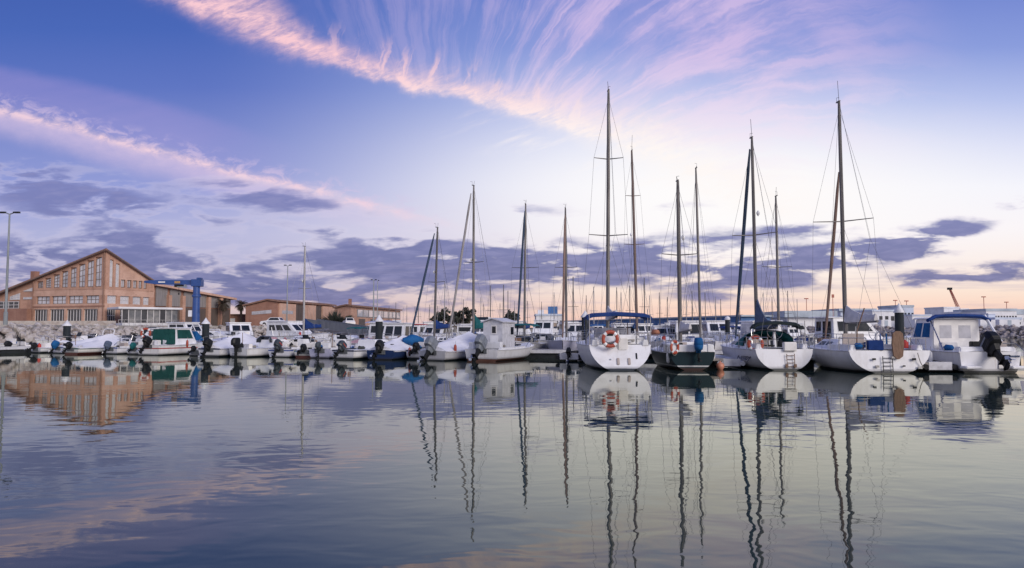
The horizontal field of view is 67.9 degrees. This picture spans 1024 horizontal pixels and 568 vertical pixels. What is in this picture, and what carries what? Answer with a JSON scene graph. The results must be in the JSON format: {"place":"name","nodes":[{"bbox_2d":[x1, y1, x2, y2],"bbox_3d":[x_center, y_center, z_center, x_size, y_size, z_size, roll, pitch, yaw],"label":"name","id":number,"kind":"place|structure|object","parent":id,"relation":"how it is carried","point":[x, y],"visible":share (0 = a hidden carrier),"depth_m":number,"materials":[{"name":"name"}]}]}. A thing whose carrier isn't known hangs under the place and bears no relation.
{"place":"outdoors","nodes":[
{"label":"outdoors","id":0,"kind":"place"},
{"bbox_2d":[0,325,455,341],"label":"quay","id":1,"kind":"structure","parent":0,"point":[58,326],"depth_m":90.71,"materials":[{"name":"concrete"}]},
{"bbox_2d":[0,211,20,324],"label":"street lamp","id":2,"kind":"object","parent":1,"relation":"on","point":[5,317],"visible":0.95,"depth_m":74.09,"materials":[{"name":"metal"}]},
{"bbox_2d":[0,321,115,324],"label":"retaining wall","id":3,"kind":"structure","parent":1,"relation":"on","point":[63,322],"depth_m":113.65,"materials":[{"name":"concrete"}]},
{"bbox_2d":[0,248,153,322],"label":"brick building","id":4,"kind":"structure","parent":1,"relation":"on","point":[93,286],"depth_m":127.41,"materials":[{"name":"brown brick"}]},
{"bbox_2d":[0,301,18,308],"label":"window","id":5,"kind":"structure","parent":4,"relation":"in","point":[11,304],"depth_m":131.48,"materials":[{"name":"grey glass"}]},
{"bbox_2d":[35,309,47,320],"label":"window","id":6,"kind":"structure","parent":4,"relation":"in","point":[40,314],"depth_m":128.97,"materials":[{"name":"grey glass"}]},
{"bbox_2d":[51,309,63,320],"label":"window","id":7,"kind":"structure","parent":4,"relation":"in","point":[56,314],"depth_m":127.72,"materials":[{"name":"grey glass"}]},
{"bbox_2d":[67,309,81,320],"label":"window","id":8,"kind":"structure","parent":4,"relation":"in","point":[73,314],"depth_m":126.41,"materials":[{"name":"grey glass"}]},
{"bbox_2d":[69,296,82,303],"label":"window","id":9,"kind":"structure","parent":4,"relation":"in","point":[73,299],"depth_m":126.49,"materials":[{"name":"grey glass"}]},
{"bbox_2d":[79,264,84,286],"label":"window","id":10,"kind":"structure","parent":4,"relation":"in","point":[82,268],"depth_m":126.35,"materials":[{"name":"grey glass"}]},
{"bbox_2d":[87,260,93,286],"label":"window","id":11,"kind":"structure","parent":4,"relation":"in","point":[90,264],"depth_m":125.71,"materials":[{"name":"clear glass"}]},
{"bbox_2d":[84,309,97,320],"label":"window","id":12,"kind":"structure","parent":4,"relation":"in","point":[90,314],"depth_m":125.19,"materials":[{"name":"clear glass"}]},
{"bbox_2d":[95,257,101,286],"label":"window","id":13,"kind":"structure","parent":4,"relation":"in","point":[98,261],"depth_m":125.12,"materials":[{"name":"grey glass"}]},
{"bbox_2d":[107,307,183,325],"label":"glass pavilion","id":14,"kind":"structure","parent":1,"relation":"on","point":[149,316],"depth_m":121.44,"materials":[{"name":"metal"}]},
{"bbox_2d":[144,278,203,325],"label":"jib crane","id":15,"kind":"object","parent":1,"relation":"on","point":[196,284],"visible":0.89,"depth_m":121.74,"materials":[{"name":"blue metal"}]},
{"bbox_2d":[0,322,369,342],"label":"quay riprap","id":16,"kind":"object","parent":1,"relation":"on","point":[29,334],"visible":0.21,"depth_m":82.24,"materials":[{"name":"grey stone"}]},
{"bbox_2d":[154,284,236,325],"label":"brick shed","id":17,"kind":"structure","parent":1,"relation":"on","point":[167,296],"depth_m":141.83,"materials":[{"name":"brown brick"}]},
{"bbox_2d":[211,309,217,325],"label":"door","id":18,"kind":"structure","parent":17,"relation":"in","point":[214,312],"depth_m":148.30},
{"bbox_2d":[216,299,231,325],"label":"palm tree","id":19,"kind":"object","parent":1,"relation":"on","point":[223,306],"visible":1,"depth_m":147.71,"materials":[{"name":"green plant"}]},
{"bbox_2d":[242,299,336,325],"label":"brick warehouse","id":20,"kind":"structure","parent":1,"relation":"on","point":[258,312],"depth_m":151.88,"materials":[{"name":"brown brick"}]},
{"bbox_2d":[320,311,354,321],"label":"bush","id":21,"kind":"object","parent":1,"relation":"on","point":[333,316],"visible":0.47,"depth_m":137.16,"materials":[{"name":"green plant"}]},
{"bbox_2d":[332,299,401,325],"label":"brick office","id":22,"kind":"structure","parent":1,"relation":"on","point":[362,314],"depth_m":159.48,"materials":[{"name":"brown brick"}]},
{"bbox_2d":[430,307,455,323],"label":"tree","id":23,"kind":"object","parent":1,"relation":"on","point":[441,317],"visible":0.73,"depth_m":234.08,"materials":[{"name":"green plant"}]},
{"bbox_2d":[0,336,1023,567],"bbox_3d":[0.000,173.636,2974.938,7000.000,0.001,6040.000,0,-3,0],"label":"water","id":24,"kind":"structure","parent":0,"point":[144,461],"depth_m":11.07,"materials":[{"name":"blue liquid"}]},
{"bbox_2d":[0,346,30,352],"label":"boat","id":25,"kind":"object","parent":24,"relation":"on","point":[14,349],"visible":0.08,"depth_m":61.05,"materials":[{"name":"white plastic"}]},
{"bbox_2d":[4,333,38,346],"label":"motorboat","id":26,"kind":"object","parent":24,"relation":"on","point":[9,343],"visible":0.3,"depth_m":62.25,"materials":[{"name":"white paint"}]},
{"bbox_2d":[24,337,69,352],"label":"motorboat","id":27,"kind":"object","parent":24,"relation":"on","point":[35,347],"visible":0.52,"depth_m":60.99,"materials":[{"name":"white paint"}]},
{"bbox_2d":[62,320,71,340],"bbox_3d":[-37.668,4.679,64.337,0.840,3.268,0.840,0,-3,0],"label":"mooring pile","id":28,"kind":"object","parent":24,"relation":"in","point":[66,325],"visible":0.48,"depth_m":64.16,"materials":[{"name":"black metal"}]},
{"bbox_2d":[52,332,95,341],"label":"motorboat","id":29,"kind":"object","parent":24,"relation":"on","point":[79,337],"visible":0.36,"depth_m":64.88,"materials":[{"name":"white paint"}]},
{"bbox_2d":[48,334,121,352],"bbox_3d":[-34.480,4.972,62.058,1.969,1.821,6.480,-2,-4,30],"label":"motorboat","id":30,"kind":"object","parent":24,"relation":"on","point":[57,346],"visible":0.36,"depth_m":60.54,"materials":[{"name":"white paint"}]},
{"bbox_2d":[60,333,130,353],"bbox_3d":[-32.439,4.803,59.716,1.920,1.889,6.365,-1,-4,22],"label":"motorboat","id":31,"kind":"object","parent":24,"relation":"on","point":[94,347],"visible":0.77,"depth_m":58.34,"materials":[{"name":"white paint"}]},
{"bbox_2d":[102,335,145,353],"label":"motorboat","id":32,"kind":"object","parent":24,"relation":"on","point":[120,347],"visible":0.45,"depth_m":58.24,"materials":[{"name":"white paint"}]},
{"bbox_2d":[126,341,142,354],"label":"motorboat","id":33,"kind":"object","parent":24,"relation":"on","point":[132,349],"visible":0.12,"depth_m":57.12,"materials":[{"name":"white paint"}]},
{"bbox_2d":[136,327,212,354],"bbox_3d":[-25.663,4.499,58.357,2.468,2.340,7.765,-1,-3,19],"label":"cabin boat","id":34,"kind":"object","parent":24,"relation":"on","point":[170,341],"visible":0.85,"depth_m":56.82,"materials":[{"name":"white paint"}]},
{"bbox_2d":[166,322,201,332],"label":"cabin cruiser","id":35,"kind":"object","parent":24,"relation":"on","point":[196,326],"visible":0.06,"depth_m":83.83,"materials":[{"name":"white paint"}]},
{"bbox_2d":[201,318,209,341],"bbox_3d":[-24.318,4.377,60.348,0.800,3.412,0.800,0,-3,0],"label":"mooring pile","id":36,"kind":"object","parent":24,"relation":"in","point":[205,323],"visible":0.5,"depth_m":60.17,"materials":[{"name":"black metal"}]},
{"bbox_2d":[186,336,227,355],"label":"motorboat","id":37,"kind":"object","parent":24,"relation":"on","point":[194,351],"visible":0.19,"depth_m":54.02,"materials":[{"name":"white paint"}]},
{"bbox_2d":[190,326,240,338],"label":"cabin cruiser","id":38,"kind":"object","parent":24,"relation":"on","point":[215,334],"visible":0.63,"depth_m":77.64,"materials":[{"name":"white paint"}]},
{"bbox_2d":[198,332,258,356],"bbox_3d":[-20.035,4.482,54.864,2.169,1.971,7.126,-1,-3,18],"label":"motorboat","id":39,"kind":"object","parent":24,"relation":"on","point":[210,348],"visible":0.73,"depth_m":52.64,"materials":[{"name":"white paint"}]},
{"bbox_2d":[226,322,254,336],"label":"cabin cruiser","id":40,"kind":"object","parent":24,"relation":"on","point":[244,327],"visible":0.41,"depth_m":79.89,"materials":[{"name":"white paint"}]},
{"bbox_2d":[229,333,302,356],"bbox_3d":[-17.343,4.460,54.481,2.168,1.971,6.726,-2,-4,30],"label":"motorboat","id":41,"kind":"object","parent":24,"relation":"on","point":[266,343],"visible":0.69,"depth_m":52.40,"materials":[{"name":"white paint"}]},
{"bbox_2d":[265,321,328,337],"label":"cabin cruiser","id":42,"kind":"object","parent":24,"relation":"on","point":[291,328],"visible":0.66,"depth_m":79.47,"materials":[{"name":"white paint"}]},
{"bbox_2d":[268,335,325,357],"bbox_3d":[-15.100,4.528,54.216,2.118,1.804,6.897,-1,-3,18],"label":"motorboat","id":43,"kind":"object","parent":24,"relation":"on","point":[280,348],"visible":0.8,"depth_m":51.94,"materials":[{"name":"white paint"}]},
{"bbox_2d":[277,242,331,341],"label":"sailing yacht","id":44,"kind":"object","parent":24,"relation":"on","point":[307,324],"visible":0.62,"depth_m":68.20,"materials":[{"name":"white paint"}]},
{"bbox_2d":[293,338,330,357],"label":"motorboat","id":45,"kind":"object","parent":24,"relation":"on","point":[302,351],"visible":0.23,"depth_m":51.10,"materials":[{"name":"white paint"}]},
{"bbox_2d":[309,333,353,357],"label":"motorboat","id":46,"kind":"object","parent":24,"relation":"on","point":[321,350],"visible":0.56,"depth_m":50.41,"materials":[{"name":"white paint"}]},
{"bbox_2d":[331,334,393,359],"bbox_3d":[-9.513,4.254,50.415,2.168,1.914,6.959,-2,-4,29],"label":"motorboat","id":47,"kind":"object","parent":24,"relation":"on","point":[355,351],"visible":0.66,"depth_m":48.41,"materials":[{"name":"white paint"}]},
{"bbox_2d":[375,315,383,338],"bbox_3d":[-9.632,4.001,55.061,0.780,3.553,0.780,0,-3,0],"label":"mooring pile","id":48,"kind":"object","parent":24,"relation":"in","point":[379,321],"visible":0.45,"depth_m":54.90,"materials":[{"name":"black metal"}]},
{"bbox_2d":[364,322,396,338],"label":"cabin boat","id":49,"kind":"object","parent":24,"relation":"on","point":[371,334],"visible":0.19,"depth_m":66.49,"materials":[{"name":"white paint"}]},
{"bbox_2d":[366,335,412,359],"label":"motorboat","id":50,"kind":"object","parent":24,"relation":"on","point":[394,349],"visible":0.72,"depth_m":47.79,"materials":[{"name":"white paint"}]},
{"bbox_2d":[402,334,423,345],"bbox_3d":[-6.504,3.684,50.057,1.400,0.748,0.805,1,-4,-20],"label":"tarpaulin bundle","id":51,"kind":"object","parent":50,"relation":"on","point":[410,340],"visible":0.85,"depth_m":49.76,"materials":[{"name":"blue fabric"}]},
{"bbox_2d":[383,323,413,340],"bbox_3d":[-9.699,4.669,64.781,2.468,2.740,6.487,-1,-3,16],"label":"cabin boat","id":52,"kind":"object","parent":24,"relation":"on","point":[394,330],"visible":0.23,"depth_m":63.96,"materials":[{"name":"white paint"}]},
{"bbox_2d":[406,336,441,359],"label":"motorboat","id":53,"kind":"object","parent":24,"relation":"on","point":[415,349],"visible":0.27,"depth_m":48.25,"materials":[{"name":"white paint"}]},
{"bbox_2d":[408,223,461,340],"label":"sailing yacht","id":54,"kind":"object","parent":24,"relation":"on","point":[437,325],"visible":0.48,"depth_m":59.91,"materials":[{"name":"white paint"}]},
{"bbox_2d":[418,325,453,337],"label":"cabin boat","id":55,"kind":"object","parent":24,"relation":"on","point":[429,330],"visible":0.25,"depth_m":68.27,"materials":[{"name":"white paint"}]},
{"bbox_2d":[417,331,475,360],"bbox_3d":[-3.618,4.072,48.621,2.469,2.070,7.659,-2,-4,30],"label":"motorboat","id":56,"kind":"object","parent":24,"relation":"on","point":[434,350],"visible":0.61,"depth_m":46.63,"materials":[{"name":"white paint"}]},
{"bbox_2d":[446,181,499,339],"bbox_3d":[-2.871,-1.090,58.331,2.958,13.753,9.243,-1,-4,22],"label":"sailing yacht","id":57,"kind":"object","parent":24,"relation":"on","point":[477,324],"visible":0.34,"depth_m":58.03,"materials":[{"name":"white paint"}]},
{"bbox_2d":[464,318,533,361],"bbox_3d":[-0.612,3.619,48.239,2.668,2.930,8.281,-2,-4,26],"label":"motorboat","id":58,"kind":"object","parent":24,"relation":"on","point":[494,341],"visible":0.96,"depth_m":46.86,"materials":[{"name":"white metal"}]},
{"bbox_2d":[510,203,540,340],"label":"sailing yacht","id":59,"kind":"object","parent":24,"relation":"on","point":[524,222],"visible":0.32,"depth_m":61.95,"materials":[{"name":"white paint"}]},
{"bbox_2d":[515,323,545,348],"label":"motorboat","id":60,"kind":"object","parent":24,"relation":"on","point":[525,339],"visible":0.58,"depth_m":56.26,"materials":[{"name":"white paint"}]},
{"bbox_2d":[534,334,554,348],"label":"motorboat","id":61,"kind":"object","parent":24,"relation":"on","point":[544,338],"visible":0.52,"depth_m":61.47,"materials":[{"name":"white paint"}]},
{"bbox_2d":[529,320,561,336],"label":"distant motorboat","id":62,"kind":"object","parent":24,"relation":"on","point":[546,326],"visible":0.36,"depth_m":88.49,"materials":[{"name":"white paint"}]},
{"bbox_2d":[547,207,581,348],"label":"sailing yacht","id":63,"kind":"object","parent":24,"relation":"on","point":[565,342],"visible":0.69,"depth_m":56.57,"materials":[{"name":"white paint"}]},
{"bbox_2d":[555,347,581,361],"bbox_3d":[3.710,4.320,46.531,1.800,0.955,3.711,-1,-3,15],"label":"inflatable dinghy","id":64,"kind":"object","parent":24,"relation":"on","point":[568,355],"visible":0.78,"depth_m":45.31,"materials":[{"name":"grey rubber"}]},
{"bbox_2d":[563,322,581,336],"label":"cabin cruiser","id":65,"kind":"object","parent":24,"relation":"on","point":[574,327],"visible":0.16,"depth_m":67.78,"materials":[{"name":"white paint"}]},
{"bbox_2d":[581,311,588,339],"bbox_3d":[5.143,3.764,53.372,0.780,3.832,0.780,0,-3,0],"label":"mooring pile","id":66,"kind":"object","parent":24,"relation":"in","point":[583,315],"visible":0.31,"depth_m":53.21,"materials":[{"name":"black metal"}]},
{"bbox_2d":[576,82,651,369],"bbox_3d":[5.168,-3.153,41.038,3.409,15.980,9.665,0,-3,0],"label":"sailing yacht","id":67,"kind":"object","parent":24,"relation":"on","point":[629,351],"visible":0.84,"depth_m":36.65,"materials":[{"name":"white paint"}]},
{"bbox_2d":[600,329,619,348],"bbox_3d":[4.660,2.607,36.060,0.974,0.974,0.121,0,-3,-6],"label":"lifebuoy","id":68,"kind":"object","parent":67,"relation":"attached to","point":[604,334],"visible":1,"depth_m":36.02,"materials":[{"name":"plastic"}]},
{"bbox_2d":[611,323,635,334],"bbox_3d":[9.259,4.566,62.562,2.468,2.690,6.686,0,-3,2],"label":"cabin boat","id":69,"kind":"object","parent":24,"relation":"on","point":[630,325],"visible":0.06,"depth_m":62.04,"materials":[{"name":"white paint"}]},
{"bbox_2d":[618,149,654,336],"bbox_3d":[9.863,-3.033,60.276,3.258,17.857,10.543,0,-3,2],"label":"sailing yacht","id":70,"kind":"object","parent":24,"relation":"on","point":[634,244],"visible":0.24,"depth_m":60.33,"materials":[{"name":"white paint"}]},
{"bbox_2d":[643,334,674,357],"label":"motorboat","id":71,"kind":"object","parent":24,"relation":"on","point":[655,340],"visible":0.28,"depth_m":50.81,"materials":[{"name":"white paint"}]},
{"bbox_2d":[651,325,676,339],"bbox_3d":[11.928,4.435,58.563,2.568,2.490,6.686,0,-3,2],"label":"cabin cruiser","id":72,"kind":"object","parent":24,"relation":"on","point":[662,328],"visible":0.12,"depth_m":58.62,"materials":[{"name":"white paint"}]},
{"bbox_2d":[651,176,715,369],"bbox_3d":[8.540,-0.451,39.522,2.410,10.211,7.980,0,-3,0],"label":"sailing yacht","id":73,"kind":"object","parent":24,"relation":"on","point":[697,354],"visible":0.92,"depth_m":37.28,"materials":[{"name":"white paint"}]},
{"bbox_2d":[668,321,705,341],"bbox_3d":[13.036,4.145,56.574,2.568,2.840,6.687,0,-3,0],"label":"cabin boat","id":74,"kind":"object","parent":24,"relation":"on","point":[694,326],"visible":0.25,"depth_m":55.95,"materials":[{"name":"white paint"}]},
{"bbox_2d":[677,163,724,354],"bbox_3d":[13.357,-1.554,54.181,2.958,14.201,9.043,0,-3,2],"label":"sailing yacht","id":75,"kind":"object","parent":24,"relation":"on","point":[717,344],"visible":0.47,"depth_m":54.17,"materials":[{"name":"white paint"}]},
{"bbox_2d":[702,320,734,337],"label":"cabin cruiser","id":76,"kind":"object","parent":24,"relation":"on","point":[708,327],"visible":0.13,"depth_m":65.85,"materials":[{"name":"white paint"}]},
{"bbox_2d":[706,333,742,354],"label":"motorboat","id":77,"kind":"object","parent":24,"relation":"on","point":[717,337],"visible":0.2,"depth_m":53.75,"materials":[{"name":"white paint"}]},
{"bbox_2d":[714,355,744,366],"bbox_3d":[10.796,3.919,38.939,1.550,0.520,3.001,0,-3,0],"label":"inflatable dinghy","id":78,"kind":"object","parent":24,"relation":"on","point":[731,362],"visible":0.56,"depth_m":37.47,"materials":[{"name":"white paint"}]},
{"bbox_2d":[739,321,780,337],"bbox_3d":[16.991,3.883,51.589,2.568,2.790,6.687,0,-3,-4],"label":"cabin boat","id":79,"kind":"object","parent":24,"relation":"on","point":[745,327],"visible":0.03,"depth_m":51.81,"materials":[{"name":"white paint"}]},
{"bbox_2d":[720,119,812,369],"bbox_3d":[12.879,-2.015,40.348,3.209,13.530,8.510,0,-3,0],"label":"sailing yacht","id":80,"kind":"object","parent":24,"relation":"on","point":[781,350],"visible":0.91,"depth_m":38.25,"materials":[{"name":"white paint"}]},
{"bbox_2d":[746,334,764,349],"bbox_3d":[11.679,2.864,36.496,0.902,0.902,0.114,-1,-3,14],"label":"lifebuoy","id":81,"kind":"object","parent":80,"relation":"attached to","point":[751,338],"visible":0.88,"depth_m":36.48,"materials":[{"name":"plastic"}]},
{"bbox_2d":[525,349,1023,360],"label":"floating pontoon","id":82,"kind":"object","parent":24,"relation":"on","point":[543,353],"visible":0.02,"depth_m":50.40,"materials":[{"name":"grey wood"}]},
{"bbox_2d":[760,191,806,343],"bbox_3d":[19.265,-0.753,55.136,2.858,12.713,8.643,0,-3,0],"label":"sailing yacht","id":83,"kind":"object","parent":24,"relation":"on","point":[777,267],"visible":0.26,"depth_m":55.20,"materials":[{"name":"white paint"}]},
{"bbox_2d":[809,310,912,343],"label":"motor yacht","id":84,"kind":"object","parent":24,"relation":"on","point":[835,326],"visible":0.24,"depth_m":57.36,"materials":[{"name":"white paint"}]},
{"bbox_2d":[807,81,930,372],"bbox_3d":[16.829,-2.936,37.842,3.810,15.079,7.820,0,-3,1],"label":"sailing yacht","id":85,"kind":"object","parent":24,"relation":"on","point":[856,351],"visible":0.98,"depth_m":35.30,"materials":[{"name":"white paint"}]},
{"bbox_2d":[893,303,904,339],"bbox_3d":[24.717,3.305,48.490,0.800,4.187,0.800,0,-3,0],"label":"mooring pile","id":86,"kind":"object","parent":24,"relation":"in","point":[898,312],"visible":0.51,"depth_m":48.34,"materials":[{"name":"black metal"}]},
{"bbox_2d":[918,360,957,370],"bbox_3d":[19.297,3.723,35.541,1.650,0.520,3.001,0,-3,4],"label":"inflatable dinghy","id":87,"kind":"object","parent":24,"relation":"on","point":[933,365],"visible":0.42,"depth_m":34.07,"materials":[{"name":"white rubber"}]},
{"bbox_2d":[905,314,1023,372],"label":"cabin boat","id":88,"kind":"object","parent":24,"relation":"on","point":[958,341],"visible":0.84,"depth_m":35.33,"materials":[{"name":"white paint"}]},
{"bbox_2d":[0,0,1023,327],"label":"sky","id":89,"kind":"structure","parent":0,"point":[212,141],"materials":[{"name":"blue"}]},
{"bbox_2d":[995,320,1019,326],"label":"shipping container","id":90,"kind":"object","parent":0,"point":[1008,322],"visible":0.6,"depth_m":237.24,"materials":[{"name":"white metal"}]},
{"bbox_3d":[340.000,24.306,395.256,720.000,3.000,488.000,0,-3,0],"label":"port ground","id":91,"kind":"structure","parent":0,"visible":0},
{"bbox_2d":[564,315,771,326],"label":"blue shed","id":92,"kind":"structure","parent":91,"relation":"on","point":[655,321],"depth_m":282.01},
{"bbox_2d":[764,311,837,326],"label":"warehouse","id":93,"kind":"structure","parent":91,"relation":"on","point":[805,315],"depth_m":261.47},
{"bbox_2d":[811,308,876,316],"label":"warehouse","id":94,"kind":"structure","parent":91,"relation":"on","point":[840,312],"depth_m":299.73,"materials":[{"name":"white concrete"}]},
{"bbox_2d":[856,310,894,326],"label":"port building","id":95,"kind":"structure","parent":91,"relation":"on","point":[887,314],"depth_m":267.83,"materials":[{"name":"white paint"}]},
{"bbox_2d":[877,305,913,314],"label":"port building","id":96,"kind":"structure","parent":91,"relation":"on","point":[908,309],"depth_m":309.96,"materials":[{"name":"white concrete"}]},
{"bbox_2d":[904,314,931,327],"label":"port building","id":97,"kind":"structure","parent":91,"relation":"on","point":[908,318],"depth_m":262.59,"materials":[{"name":"white paint"}]},
{"bbox_2d":[924,307,959,315],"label":"port building","id":98,"kind":"structure","parent":91,"relation":"on","point":[936,310],"depth_m":303.32,"materials":[{"name":"white concrete"}]},
{"bbox_2d":[953,309,1016,316],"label":"port building","id":99,"kind":"structure","parent":91,"relation":"on","point":[1006,312],"depth_m":274.86,"materials":[{"name":"white paint"}]},
{"bbox_2d":[977,317,1021,325],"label":"port building","id":100,"kind":"structure","parent":91,"relation":"on","point":[1006,318],"depth_m":249.58,"materials":[{"name":"white concrete"}]},
{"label":"floating pontoon","id":101,"kind":"object","parent":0,"visible":0},
{"bbox_2d":[307,319,368,335],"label":"gangway","id":102,"kind":"object","parent":101,"relation":"on","point":[335,327],"visible":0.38,"depth_m":101.92,"materials":[{"name":"metal"}]},
{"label":"mole","id":103,"kind":"structure","parent":0,"visible":0},
{"bbox_2d":[453,307,475,323],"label":"tree","id":104,"kind":"object","parent":103,"relation":"on","point":[467,313],"visible":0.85,"depth_m":239.02,"materials":[{"name":"green plant"}]},
{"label":"landing","id":105,"kind":"structure","parent":0,"visible":0},
{"bbox_2d":[534,307,561,323],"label":"white depot","id":106,"kind":"structure","parent":105,"relation":"on","point":[549,315],"depth_m":204.82,"materials":[{"name":"white paint"}]},
{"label":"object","id":107,"kind":"structure","parent":0,"visible":0},
{"bbox_2d":[590,324,1023,337],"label":"breakwater rocks","id":108,"kind":"object","parent":107,"relation":"on","point":[1003,331],"visible":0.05,"depth_m":162.90,"materials":[{"name":"grey stone"}]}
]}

